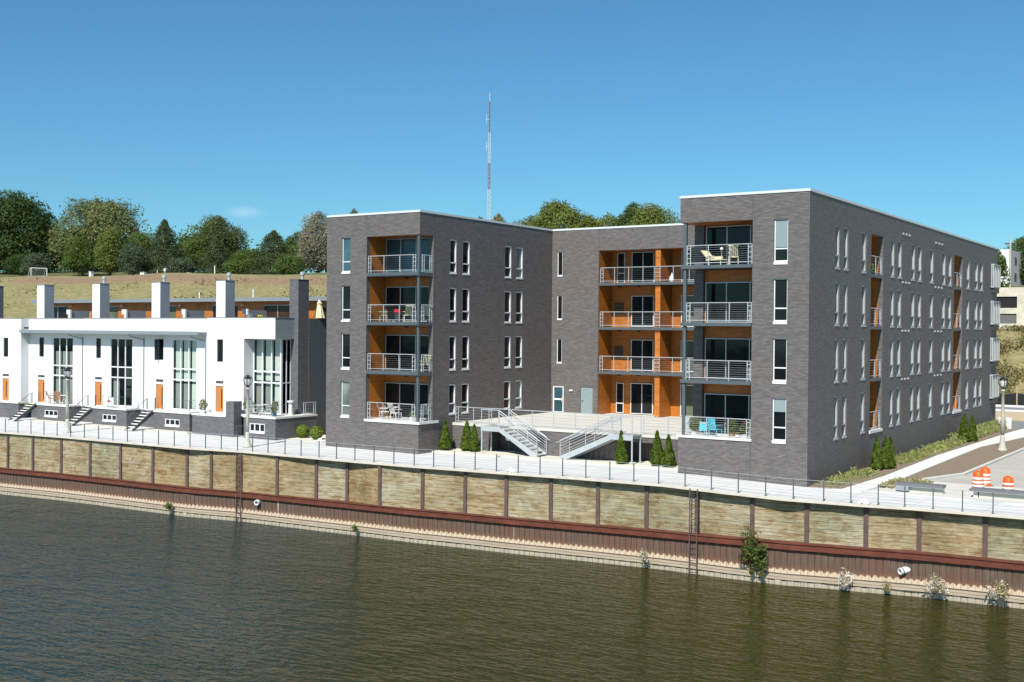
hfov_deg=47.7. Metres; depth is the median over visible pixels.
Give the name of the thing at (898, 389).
window
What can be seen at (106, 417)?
window
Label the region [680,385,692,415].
sliding door
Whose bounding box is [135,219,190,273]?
tree
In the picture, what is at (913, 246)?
window
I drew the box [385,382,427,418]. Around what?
sliding door
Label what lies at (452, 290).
window
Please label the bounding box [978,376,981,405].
window
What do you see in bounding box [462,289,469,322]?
window
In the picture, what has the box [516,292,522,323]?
window
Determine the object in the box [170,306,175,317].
sliding door
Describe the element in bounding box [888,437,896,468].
conical shrub
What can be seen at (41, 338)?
window
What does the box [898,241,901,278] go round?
window
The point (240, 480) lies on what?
ladder
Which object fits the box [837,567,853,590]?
weed
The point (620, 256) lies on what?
window
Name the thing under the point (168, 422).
window
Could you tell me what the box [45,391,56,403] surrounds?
chair
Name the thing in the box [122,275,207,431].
townhouse
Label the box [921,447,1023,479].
kerb
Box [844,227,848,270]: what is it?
window
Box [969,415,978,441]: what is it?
conical shrub
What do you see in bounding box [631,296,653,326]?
sliding door
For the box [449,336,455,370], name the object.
window
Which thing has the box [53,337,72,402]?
window
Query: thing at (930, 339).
window
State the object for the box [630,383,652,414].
sliding door
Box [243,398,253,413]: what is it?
potted plant
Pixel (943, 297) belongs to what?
window
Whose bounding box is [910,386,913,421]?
window
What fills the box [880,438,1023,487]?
dirt strip
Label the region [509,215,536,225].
tree
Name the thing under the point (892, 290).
window
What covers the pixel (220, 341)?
window
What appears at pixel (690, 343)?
sliding door
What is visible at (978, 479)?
traffic barrel
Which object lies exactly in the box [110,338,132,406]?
window
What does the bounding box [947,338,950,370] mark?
window
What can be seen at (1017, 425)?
street
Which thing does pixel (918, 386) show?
window
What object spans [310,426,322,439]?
round shrub
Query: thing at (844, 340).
window
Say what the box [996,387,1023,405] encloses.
silt fence
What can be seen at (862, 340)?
window
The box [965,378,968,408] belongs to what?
window
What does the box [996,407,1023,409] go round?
street
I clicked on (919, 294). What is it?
window
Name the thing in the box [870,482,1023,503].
entry apron
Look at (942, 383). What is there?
window
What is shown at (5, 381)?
door
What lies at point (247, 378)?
street lamp
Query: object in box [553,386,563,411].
glass door
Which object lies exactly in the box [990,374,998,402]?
bay window
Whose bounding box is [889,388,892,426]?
window
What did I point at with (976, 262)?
window
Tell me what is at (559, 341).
window
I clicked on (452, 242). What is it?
window
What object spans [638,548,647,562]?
weed
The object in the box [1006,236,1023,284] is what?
tree
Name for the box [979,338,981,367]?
window
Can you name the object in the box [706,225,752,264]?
sliding door
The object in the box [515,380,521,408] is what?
window
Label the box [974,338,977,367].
window
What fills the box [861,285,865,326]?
window
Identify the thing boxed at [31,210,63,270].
tree
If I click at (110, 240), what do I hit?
tree
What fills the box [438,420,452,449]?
conical shrub
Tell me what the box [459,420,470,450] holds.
conical shrub
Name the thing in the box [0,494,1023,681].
river water
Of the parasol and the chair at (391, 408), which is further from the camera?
the parasol
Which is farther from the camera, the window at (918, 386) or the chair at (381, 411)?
the window at (918, 386)
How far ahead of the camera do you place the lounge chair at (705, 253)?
62.02 m
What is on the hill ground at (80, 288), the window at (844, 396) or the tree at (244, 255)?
the tree at (244, 255)
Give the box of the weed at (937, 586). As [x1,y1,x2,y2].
[921,573,948,594]
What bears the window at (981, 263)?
in the apartment building at (804, 342)
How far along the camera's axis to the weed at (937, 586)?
51.48 m
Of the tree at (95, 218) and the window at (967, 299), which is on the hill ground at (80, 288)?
the tree at (95, 218)
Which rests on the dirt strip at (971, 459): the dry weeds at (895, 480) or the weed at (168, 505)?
the dry weeds at (895, 480)
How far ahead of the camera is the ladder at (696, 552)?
56.79 m
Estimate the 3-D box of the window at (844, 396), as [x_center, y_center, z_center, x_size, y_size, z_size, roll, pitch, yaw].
[18.112,4.118,63.345,0.230,2.367,0.740,1,1,33]
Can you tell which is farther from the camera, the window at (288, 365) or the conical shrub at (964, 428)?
the conical shrub at (964, 428)
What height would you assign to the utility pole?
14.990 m
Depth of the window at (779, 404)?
59.22 m
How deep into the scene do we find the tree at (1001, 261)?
168.20 m
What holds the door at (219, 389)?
in the townhouse at (276, 346)
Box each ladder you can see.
[235,453,241,521]
[688,488,697,574]
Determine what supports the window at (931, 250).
in the apartment building at (804, 342)
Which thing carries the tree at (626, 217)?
on the hill ground at (80, 288)
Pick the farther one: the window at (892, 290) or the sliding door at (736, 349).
the window at (892, 290)
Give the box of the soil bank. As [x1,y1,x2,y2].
[995,411,1023,420]
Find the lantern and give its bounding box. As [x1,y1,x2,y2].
[669,273,674,281]
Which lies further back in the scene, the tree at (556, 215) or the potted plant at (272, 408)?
the tree at (556, 215)
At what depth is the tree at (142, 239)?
322.51 m
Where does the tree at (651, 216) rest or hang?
on the hill ground at (80, 288)
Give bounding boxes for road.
[934,451,1023,488]
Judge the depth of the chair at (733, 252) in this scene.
60.77 m
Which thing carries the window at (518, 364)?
in the apartment building at (804, 342)
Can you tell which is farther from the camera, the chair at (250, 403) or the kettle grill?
the kettle grill
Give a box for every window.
[4,338,7,356]
[40,337,43,356]
[44,410,57,417]
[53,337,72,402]
[97,338,100,357]
[102,414,115,421]
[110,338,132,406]
[159,339,163,359]
[164,418,179,426]
[172,339,196,409]
[217,339,222,361]
[249,423,264,433]
[253,339,289,413]
[282,339,290,413]
[340,381,349,417]
[341,237,350,273]
[341,285,349,321]
[341,333,349,369]
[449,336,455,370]
[449,384,454,414]
[450,239,456,273]
[450,288,456,321]
[461,383,468,413]
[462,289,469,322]
[462,336,468,369]
[463,241,469,274]
[504,291,510,322]
[504,336,510,367]
[504,381,510,408]
[505,246,511,278]
[515,336,521,367]
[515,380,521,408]
[516,247,522,278]
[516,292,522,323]
[557,252,562,276]
[557,295,561,319]
[557,339,561,363]
[616,383,623,412]
[617,253,624,282]
[772,338,786,383]
[772,398,785,443]
[773,278,787,323]
[774,218,787,264]
[834,339,838,382]
[834,396,837,439]
[835,282,839,325]
[836,225,839,269]
[842,395,846,437]
[843,283,847,325]
[843,339,846,381]
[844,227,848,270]
[860,392,864,433]
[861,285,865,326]
[861,339,865,380]
[862,232,866,273]
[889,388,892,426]
[890,289,893,327]
[890,339,893,376]
[891,239,894,277]
[896,387,900,425]
[897,290,901,327]
[897,339,900,376]
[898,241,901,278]
[910,339,913,374]
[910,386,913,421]
[911,244,915,280]
[911,291,914,327]
[916,385,919,420]
[917,339,920,374]
[918,246,921,281]
[918,292,921,327]
[928,383,931,417]
[929,294,933,328]
[929,338,932,372]
[930,249,933,283]
[941,338,944,371]
[941,381,944,414]
[942,252,945,285]
[942,295,945,328]
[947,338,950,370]
[947,381,950,413]
[948,254,951,286]
[948,296,951,328]
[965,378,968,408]
[966,298,969,328]
[966,338,968,368]
[967,258,969,289]
[973,377,976,407]
[974,299,977,329]
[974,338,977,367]
[975,260,978,290]
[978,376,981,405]
[979,300,982,329]
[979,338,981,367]
[980,262,982,291]
[990,301,999,329]
[990,338,999,365]
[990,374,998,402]
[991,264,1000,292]
[997,297,1016,307]
[1000,314,1016,323]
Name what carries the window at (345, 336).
in the apartment building at (804, 342)
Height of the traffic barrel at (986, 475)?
1.030 m
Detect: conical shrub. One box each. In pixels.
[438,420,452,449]
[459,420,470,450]
[468,424,480,451]
[614,430,627,463]
[649,430,662,465]
[661,434,675,467]
[869,437,883,469]
[881,435,891,469]
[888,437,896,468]
[958,413,970,441]
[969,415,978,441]
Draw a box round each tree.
[0,189,55,273]
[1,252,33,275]
[19,252,53,275]
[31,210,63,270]
[42,196,152,270]
[60,234,98,275]
[91,225,125,275]
[116,241,151,274]
[118,232,162,273]
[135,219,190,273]
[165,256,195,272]
[175,235,212,272]
[188,238,235,273]
[190,214,249,271]
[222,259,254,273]
[228,248,269,271]
[244,230,304,273]
[271,253,306,273]
[280,229,317,269]
[294,210,326,272]
[349,208,357,213]
[491,213,507,222]
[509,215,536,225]
[529,198,598,228]
[576,213,606,227]
[597,212,619,226]
[615,202,643,225]
[625,202,679,225]
[997,249,1011,286]
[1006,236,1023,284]
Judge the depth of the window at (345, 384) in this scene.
73.74 m
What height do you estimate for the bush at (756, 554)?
1.584 m
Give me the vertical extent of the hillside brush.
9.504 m
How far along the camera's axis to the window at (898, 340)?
72.70 m
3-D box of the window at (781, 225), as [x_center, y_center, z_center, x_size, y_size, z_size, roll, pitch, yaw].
[13.752,-5.075,59.093,0.740,2.337,0.180,1,1,33]
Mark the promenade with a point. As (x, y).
(530, 465)
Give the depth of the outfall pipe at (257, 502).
70.32 m
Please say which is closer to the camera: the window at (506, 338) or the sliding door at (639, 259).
the window at (506, 338)
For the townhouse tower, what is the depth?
98.75 m
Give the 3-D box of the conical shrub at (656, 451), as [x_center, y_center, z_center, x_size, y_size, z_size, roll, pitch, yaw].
[8.117,6.034,64.590,0.898,2.188,0.998,1,1,33]
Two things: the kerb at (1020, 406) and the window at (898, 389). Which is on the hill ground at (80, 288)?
the kerb at (1020, 406)
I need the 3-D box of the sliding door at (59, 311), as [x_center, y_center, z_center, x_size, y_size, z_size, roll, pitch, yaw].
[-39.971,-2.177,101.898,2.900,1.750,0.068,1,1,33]
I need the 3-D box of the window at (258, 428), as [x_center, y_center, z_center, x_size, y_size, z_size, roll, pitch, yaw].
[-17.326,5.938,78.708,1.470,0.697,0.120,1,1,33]
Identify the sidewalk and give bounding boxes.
[832,429,1023,491]
[996,409,1023,411]
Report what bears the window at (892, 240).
in the apartment building at (804, 342)
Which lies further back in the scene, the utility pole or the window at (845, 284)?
the utility pole
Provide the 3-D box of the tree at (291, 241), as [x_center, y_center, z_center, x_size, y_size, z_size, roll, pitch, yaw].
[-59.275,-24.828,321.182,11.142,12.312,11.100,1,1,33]
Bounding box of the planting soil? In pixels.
[808,429,1011,488]
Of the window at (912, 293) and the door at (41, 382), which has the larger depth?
the door at (41, 382)
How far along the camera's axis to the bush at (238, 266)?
292.76 m
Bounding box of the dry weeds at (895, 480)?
[877,477,933,488]
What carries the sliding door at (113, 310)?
in the townhouse at (114, 354)
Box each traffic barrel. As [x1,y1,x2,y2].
[969,470,983,489]
[980,467,992,485]
[1002,475,1013,489]
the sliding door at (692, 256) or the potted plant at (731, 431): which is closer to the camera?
the potted plant at (731, 431)
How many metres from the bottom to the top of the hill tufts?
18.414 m
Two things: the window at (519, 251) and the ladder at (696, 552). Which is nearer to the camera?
the ladder at (696, 552)
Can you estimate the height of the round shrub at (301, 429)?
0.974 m
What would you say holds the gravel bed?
on the promenade
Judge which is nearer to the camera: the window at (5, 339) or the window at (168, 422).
the window at (168, 422)
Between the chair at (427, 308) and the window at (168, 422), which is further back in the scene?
the window at (168, 422)
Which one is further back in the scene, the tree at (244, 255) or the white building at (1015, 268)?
the tree at (244, 255)
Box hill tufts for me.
[0,277,326,317]
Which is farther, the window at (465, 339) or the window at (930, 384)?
the window at (930, 384)
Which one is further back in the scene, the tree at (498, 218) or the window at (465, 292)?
the tree at (498, 218)
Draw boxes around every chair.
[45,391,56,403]
[54,392,63,403]
[249,400,259,414]
[266,401,278,414]
[376,404,388,416]
[388,404,401,419]
[403,305,411,321]
[420,306,432,321]
[420,355,430,370]
[420,405,430,420]
[701,250,727,264]
[707,418,722,436]
[728,245,738,263]
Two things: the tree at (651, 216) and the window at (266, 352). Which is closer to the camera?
the window at (266, 352)
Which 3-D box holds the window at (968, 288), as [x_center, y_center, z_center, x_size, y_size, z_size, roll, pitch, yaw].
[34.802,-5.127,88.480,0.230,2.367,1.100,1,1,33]
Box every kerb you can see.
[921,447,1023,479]
[996,404,1023,407]
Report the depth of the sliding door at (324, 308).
84.56 m
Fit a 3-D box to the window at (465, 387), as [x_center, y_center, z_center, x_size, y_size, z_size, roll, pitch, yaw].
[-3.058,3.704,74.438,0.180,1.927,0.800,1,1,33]
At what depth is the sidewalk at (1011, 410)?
116.66 m
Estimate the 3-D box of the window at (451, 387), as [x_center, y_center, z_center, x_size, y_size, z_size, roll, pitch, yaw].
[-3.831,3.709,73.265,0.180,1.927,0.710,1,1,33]
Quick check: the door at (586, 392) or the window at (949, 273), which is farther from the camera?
the window at (949, 273)
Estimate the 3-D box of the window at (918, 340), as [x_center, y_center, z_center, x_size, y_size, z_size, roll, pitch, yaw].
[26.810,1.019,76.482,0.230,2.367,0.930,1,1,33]
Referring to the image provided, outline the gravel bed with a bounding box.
[289,435,677,470]
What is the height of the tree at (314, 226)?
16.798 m
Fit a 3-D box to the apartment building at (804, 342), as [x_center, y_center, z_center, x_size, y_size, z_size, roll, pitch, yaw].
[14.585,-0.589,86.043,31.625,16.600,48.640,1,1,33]
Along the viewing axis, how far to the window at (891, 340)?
71.35 m
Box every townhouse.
[0,318,28,417]
[8,284,91,421]
[66,276,147,426]
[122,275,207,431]
[180,272,326,439]
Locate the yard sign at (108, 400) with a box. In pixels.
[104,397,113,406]
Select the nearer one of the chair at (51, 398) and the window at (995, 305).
the chair at (51, 398)
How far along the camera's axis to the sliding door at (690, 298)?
79.32 m
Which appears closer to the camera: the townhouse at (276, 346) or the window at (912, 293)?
the window at (912, 293)
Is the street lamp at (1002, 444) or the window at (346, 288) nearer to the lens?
the window at (346, 288)
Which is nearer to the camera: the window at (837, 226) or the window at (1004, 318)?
the window at (837, 226)
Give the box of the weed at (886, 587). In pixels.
[882,580,891,591]
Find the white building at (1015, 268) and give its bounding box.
[999,249,1023,285]
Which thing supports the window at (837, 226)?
in the apartment building at (804, 342)
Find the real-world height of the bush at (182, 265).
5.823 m
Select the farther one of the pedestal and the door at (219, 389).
the door at (219, 389)
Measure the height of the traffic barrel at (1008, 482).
1.030 m
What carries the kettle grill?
on the townhouse at (276, 346)
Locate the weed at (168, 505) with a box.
[163,501,173,510]
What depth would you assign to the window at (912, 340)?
75.41 m
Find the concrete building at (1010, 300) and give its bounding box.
[997,287,1023,329]
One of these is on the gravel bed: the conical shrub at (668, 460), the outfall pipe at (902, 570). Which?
the conical shrub at (668, 460)
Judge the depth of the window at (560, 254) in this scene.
82.88 m
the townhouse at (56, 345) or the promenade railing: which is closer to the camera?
the promenade railing
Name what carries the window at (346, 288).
in the apartment building at (804, 342)
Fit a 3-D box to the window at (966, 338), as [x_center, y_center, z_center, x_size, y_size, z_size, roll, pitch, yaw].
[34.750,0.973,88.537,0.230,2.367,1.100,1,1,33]
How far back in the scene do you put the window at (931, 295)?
79.48 m
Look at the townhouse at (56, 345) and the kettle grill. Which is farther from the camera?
the townhouse at (56, 345)
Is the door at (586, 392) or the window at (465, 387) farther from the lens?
the door at (586, 392)
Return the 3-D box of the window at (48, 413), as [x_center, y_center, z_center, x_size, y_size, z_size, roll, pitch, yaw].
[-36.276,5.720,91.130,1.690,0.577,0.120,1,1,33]
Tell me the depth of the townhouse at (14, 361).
94.64 m
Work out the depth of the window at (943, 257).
82.36 m
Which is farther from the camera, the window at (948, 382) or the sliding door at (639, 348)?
the window at (948, 382)
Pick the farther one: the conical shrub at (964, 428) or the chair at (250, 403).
the conical shrub at (964, 428)
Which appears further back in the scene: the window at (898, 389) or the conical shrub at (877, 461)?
the window at (898, 389)
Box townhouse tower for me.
[0,286,3,317]
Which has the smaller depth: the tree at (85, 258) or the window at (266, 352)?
the window at (266, 352)
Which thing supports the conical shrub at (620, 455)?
on the gravel bed
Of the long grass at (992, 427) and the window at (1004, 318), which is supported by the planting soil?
the long grass at (992, 427)
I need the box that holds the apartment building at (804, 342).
[326,188,1000,486]
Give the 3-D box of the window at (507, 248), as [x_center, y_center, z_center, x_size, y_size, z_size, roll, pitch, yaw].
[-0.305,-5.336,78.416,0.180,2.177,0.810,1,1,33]
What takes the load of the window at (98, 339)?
in the townhouse at (114, 354)
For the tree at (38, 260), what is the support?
on the hill ground at (80, 288)
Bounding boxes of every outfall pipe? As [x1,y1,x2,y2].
[254,499,260,504]
[897,567,909,574]
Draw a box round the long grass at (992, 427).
[814,419,1009,486]
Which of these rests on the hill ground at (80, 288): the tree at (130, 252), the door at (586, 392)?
the tree at (130, 252)
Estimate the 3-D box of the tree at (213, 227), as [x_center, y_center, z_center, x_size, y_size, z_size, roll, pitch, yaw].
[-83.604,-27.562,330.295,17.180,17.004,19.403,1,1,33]
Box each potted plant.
[199,399,207,413]
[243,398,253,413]
[270,400,278,416]
[689,417,699,433]
[725,419,738,435]
[740,420,749,436]
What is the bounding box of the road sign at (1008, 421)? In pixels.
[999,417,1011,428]
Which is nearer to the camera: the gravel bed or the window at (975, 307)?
the gravel bed
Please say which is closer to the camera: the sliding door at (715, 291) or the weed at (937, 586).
the weed at (937, 586)
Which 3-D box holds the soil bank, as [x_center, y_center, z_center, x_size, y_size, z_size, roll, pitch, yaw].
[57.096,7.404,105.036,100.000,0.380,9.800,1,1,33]
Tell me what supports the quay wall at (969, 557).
in the river water
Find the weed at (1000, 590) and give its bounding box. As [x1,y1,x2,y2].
[984,579,1010,598]
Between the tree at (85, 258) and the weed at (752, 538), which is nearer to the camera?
the weed at (752, 538)
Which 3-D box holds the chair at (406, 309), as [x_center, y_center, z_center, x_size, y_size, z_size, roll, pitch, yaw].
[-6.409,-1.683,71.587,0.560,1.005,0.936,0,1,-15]
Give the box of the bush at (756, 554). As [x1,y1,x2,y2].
[737,542,768,576]
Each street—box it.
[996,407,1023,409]
[996,420,1023,429]
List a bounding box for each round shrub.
[296,424,308,437]
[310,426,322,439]
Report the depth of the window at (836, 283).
62.30 m
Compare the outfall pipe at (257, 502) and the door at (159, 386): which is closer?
the outfall pipe at (257, 502)
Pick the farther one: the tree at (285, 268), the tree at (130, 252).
the tree at (130, 252)
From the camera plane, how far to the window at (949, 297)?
83.94 m
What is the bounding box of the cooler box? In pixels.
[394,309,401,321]
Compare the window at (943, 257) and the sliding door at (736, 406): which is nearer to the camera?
the sliding door at (736, 406)
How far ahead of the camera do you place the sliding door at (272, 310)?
87.16 m
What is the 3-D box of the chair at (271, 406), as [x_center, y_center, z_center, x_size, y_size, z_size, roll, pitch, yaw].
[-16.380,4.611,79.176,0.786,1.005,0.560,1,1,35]
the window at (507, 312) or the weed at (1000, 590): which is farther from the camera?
the window at (507, 312)
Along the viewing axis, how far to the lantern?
78.23 m
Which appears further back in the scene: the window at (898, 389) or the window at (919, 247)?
the window at (919, 247)
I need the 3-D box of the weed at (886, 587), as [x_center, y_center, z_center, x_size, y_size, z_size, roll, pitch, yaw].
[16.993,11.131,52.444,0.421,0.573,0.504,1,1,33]
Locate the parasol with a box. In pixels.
[314,299,324,318]
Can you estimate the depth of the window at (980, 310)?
92.96 m
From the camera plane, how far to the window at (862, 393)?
66.42 m
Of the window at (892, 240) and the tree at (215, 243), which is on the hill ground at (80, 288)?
the tree at (215, 243)
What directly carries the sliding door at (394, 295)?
in the apartment building at (804, 342)
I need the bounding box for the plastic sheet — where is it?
[857,498,870,503]
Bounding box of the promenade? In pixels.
[0,414,1023,519]
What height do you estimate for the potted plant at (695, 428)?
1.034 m
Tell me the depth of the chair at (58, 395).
91.32 m
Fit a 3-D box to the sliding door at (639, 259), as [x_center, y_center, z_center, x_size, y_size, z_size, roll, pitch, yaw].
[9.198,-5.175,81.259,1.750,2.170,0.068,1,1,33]
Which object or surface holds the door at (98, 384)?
in the townhouse at (114, 354)
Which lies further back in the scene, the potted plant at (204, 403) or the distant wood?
the distant wood
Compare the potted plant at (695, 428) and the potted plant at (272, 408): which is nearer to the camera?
the potted plant at (695, 428)
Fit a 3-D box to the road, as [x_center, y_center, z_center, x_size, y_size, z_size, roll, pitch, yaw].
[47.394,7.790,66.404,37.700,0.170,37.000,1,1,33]
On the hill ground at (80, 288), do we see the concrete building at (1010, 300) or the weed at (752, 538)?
the concrete building at (1010, 300)
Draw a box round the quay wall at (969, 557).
[0,433,1023,608]
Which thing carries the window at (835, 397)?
in the apartment building at (804, 342)
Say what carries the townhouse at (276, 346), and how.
on the promenade
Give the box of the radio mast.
[486,99,490,219]
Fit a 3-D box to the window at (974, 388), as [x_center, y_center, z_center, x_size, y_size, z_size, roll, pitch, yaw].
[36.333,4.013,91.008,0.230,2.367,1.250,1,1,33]
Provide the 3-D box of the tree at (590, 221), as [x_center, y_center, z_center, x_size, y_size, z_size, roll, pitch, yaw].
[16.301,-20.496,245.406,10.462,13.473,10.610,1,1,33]
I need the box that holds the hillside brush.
[996,325,1023,394]
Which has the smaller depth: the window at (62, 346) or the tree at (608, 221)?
the window at (62, 346)
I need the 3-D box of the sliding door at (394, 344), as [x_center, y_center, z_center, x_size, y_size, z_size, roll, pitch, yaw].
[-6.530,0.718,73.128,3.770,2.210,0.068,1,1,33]
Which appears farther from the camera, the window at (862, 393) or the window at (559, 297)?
the window at (559, 297)
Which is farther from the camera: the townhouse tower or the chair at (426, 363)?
the townhouse tower
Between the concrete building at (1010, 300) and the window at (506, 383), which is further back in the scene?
the concrete building at (1010, 300)
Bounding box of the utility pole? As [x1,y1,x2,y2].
[1005,236,1015,286]
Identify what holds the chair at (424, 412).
on the apartment building at (804, 342)
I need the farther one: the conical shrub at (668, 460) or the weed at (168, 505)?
the weed at (168, 505)
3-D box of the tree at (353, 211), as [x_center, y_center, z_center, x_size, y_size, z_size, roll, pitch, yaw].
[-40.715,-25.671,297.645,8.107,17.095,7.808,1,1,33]
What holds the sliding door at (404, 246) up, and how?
in the apartment building at (804, 342)
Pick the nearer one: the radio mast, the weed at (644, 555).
the weed at (644, 555)
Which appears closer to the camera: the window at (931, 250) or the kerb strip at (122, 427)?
the window at (931, 250)
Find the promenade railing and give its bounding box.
[0,418,1021,513]
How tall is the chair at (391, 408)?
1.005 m
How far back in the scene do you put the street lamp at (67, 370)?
81.28 m
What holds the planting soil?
on the hill ground at (80, 288)
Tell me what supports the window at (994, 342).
in the apartment building at (804, 342)
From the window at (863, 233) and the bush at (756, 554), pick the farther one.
the window at (863, 233)
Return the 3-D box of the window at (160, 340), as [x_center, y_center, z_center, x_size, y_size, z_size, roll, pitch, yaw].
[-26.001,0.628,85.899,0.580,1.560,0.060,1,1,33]
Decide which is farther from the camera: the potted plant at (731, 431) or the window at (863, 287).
the window at (863, 287)
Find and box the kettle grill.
[245,313,255,316]
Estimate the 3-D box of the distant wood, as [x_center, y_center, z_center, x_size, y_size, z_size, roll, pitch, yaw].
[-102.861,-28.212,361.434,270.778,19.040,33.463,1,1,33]
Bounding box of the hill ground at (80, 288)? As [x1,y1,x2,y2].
[0,270,1023,430]
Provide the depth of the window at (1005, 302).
151.93 m
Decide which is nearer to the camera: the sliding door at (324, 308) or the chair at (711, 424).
the chair at (711, 424)
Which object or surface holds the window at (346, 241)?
in the apartment building at (804, 342)
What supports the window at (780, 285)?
in the apartment building at (804, 342)
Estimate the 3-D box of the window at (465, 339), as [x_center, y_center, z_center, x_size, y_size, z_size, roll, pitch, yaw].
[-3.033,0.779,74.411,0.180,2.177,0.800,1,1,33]
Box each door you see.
[3,378,8,400]
[39,380,44,401]
[54,306,67,317]
[96,382,101,404]
[109,306,117,317]
[156,384,162,408]
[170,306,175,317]
[212,305,237,316]
[216,386,222,411]
[263,305,288,317]
[320,307,326,318]
[385,335,427,369]
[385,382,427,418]
[386,237,428,271]
[386,286,428,321]
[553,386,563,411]
[581,386,592,413]
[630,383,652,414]
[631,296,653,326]
[631,340,653,370]
[632,251,654,281]
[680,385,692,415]
[681,250,693,281]
[681,295,693,326]
[681,340,693,371]
[704,393,750,435]
[705,282,751,322]
[705,338,751,378]
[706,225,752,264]
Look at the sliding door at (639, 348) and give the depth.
81.26 m
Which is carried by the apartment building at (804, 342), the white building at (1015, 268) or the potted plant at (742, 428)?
the potted plant at (742, 428)
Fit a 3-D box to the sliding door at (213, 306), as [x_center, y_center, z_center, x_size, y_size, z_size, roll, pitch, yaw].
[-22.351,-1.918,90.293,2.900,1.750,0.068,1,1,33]
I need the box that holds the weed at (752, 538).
[736,523,760,545]
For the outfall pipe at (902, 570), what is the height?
0.400 m
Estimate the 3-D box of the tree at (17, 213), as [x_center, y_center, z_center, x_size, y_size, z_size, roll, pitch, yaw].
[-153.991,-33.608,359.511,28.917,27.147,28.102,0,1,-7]
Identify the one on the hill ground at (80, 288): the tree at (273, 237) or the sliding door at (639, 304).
the tree at (273, 237)
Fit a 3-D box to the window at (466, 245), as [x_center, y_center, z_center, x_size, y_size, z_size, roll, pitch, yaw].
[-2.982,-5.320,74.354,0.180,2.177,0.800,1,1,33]
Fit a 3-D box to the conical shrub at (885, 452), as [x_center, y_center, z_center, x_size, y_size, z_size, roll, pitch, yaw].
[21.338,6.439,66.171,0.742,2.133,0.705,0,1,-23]
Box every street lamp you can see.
[63,366,71,432]
[243,375,252,447]
[997,376,1007,450]
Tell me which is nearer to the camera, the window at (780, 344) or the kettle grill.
the window at (780, 344)
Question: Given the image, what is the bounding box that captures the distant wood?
[0,223,326,272]
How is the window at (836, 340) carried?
in the apartment building at (804, 342)
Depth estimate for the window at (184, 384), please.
84.73 m
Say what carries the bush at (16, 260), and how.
on the hill ground at (80, 288)
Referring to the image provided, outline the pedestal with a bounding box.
[287,400,293,414]
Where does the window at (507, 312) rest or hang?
in the apartment building at (804, 342)
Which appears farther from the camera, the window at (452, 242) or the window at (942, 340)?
the window at (942, 340)
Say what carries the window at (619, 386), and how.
in the apartment building at (804, 342)
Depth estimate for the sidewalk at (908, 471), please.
70.11 m
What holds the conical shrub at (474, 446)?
on the gravel bed
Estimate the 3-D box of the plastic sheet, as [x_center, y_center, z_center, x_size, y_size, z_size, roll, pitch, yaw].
[16.225,7.365,53.344,0.550,0.235,0.400,1,1,33]
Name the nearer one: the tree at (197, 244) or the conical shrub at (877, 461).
the conical shrub at (877, 461)
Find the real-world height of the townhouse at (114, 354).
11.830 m
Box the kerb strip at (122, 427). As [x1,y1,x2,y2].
[24,419,192,433]
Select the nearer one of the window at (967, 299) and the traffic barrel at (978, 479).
the traffic barrel at (978, 479)

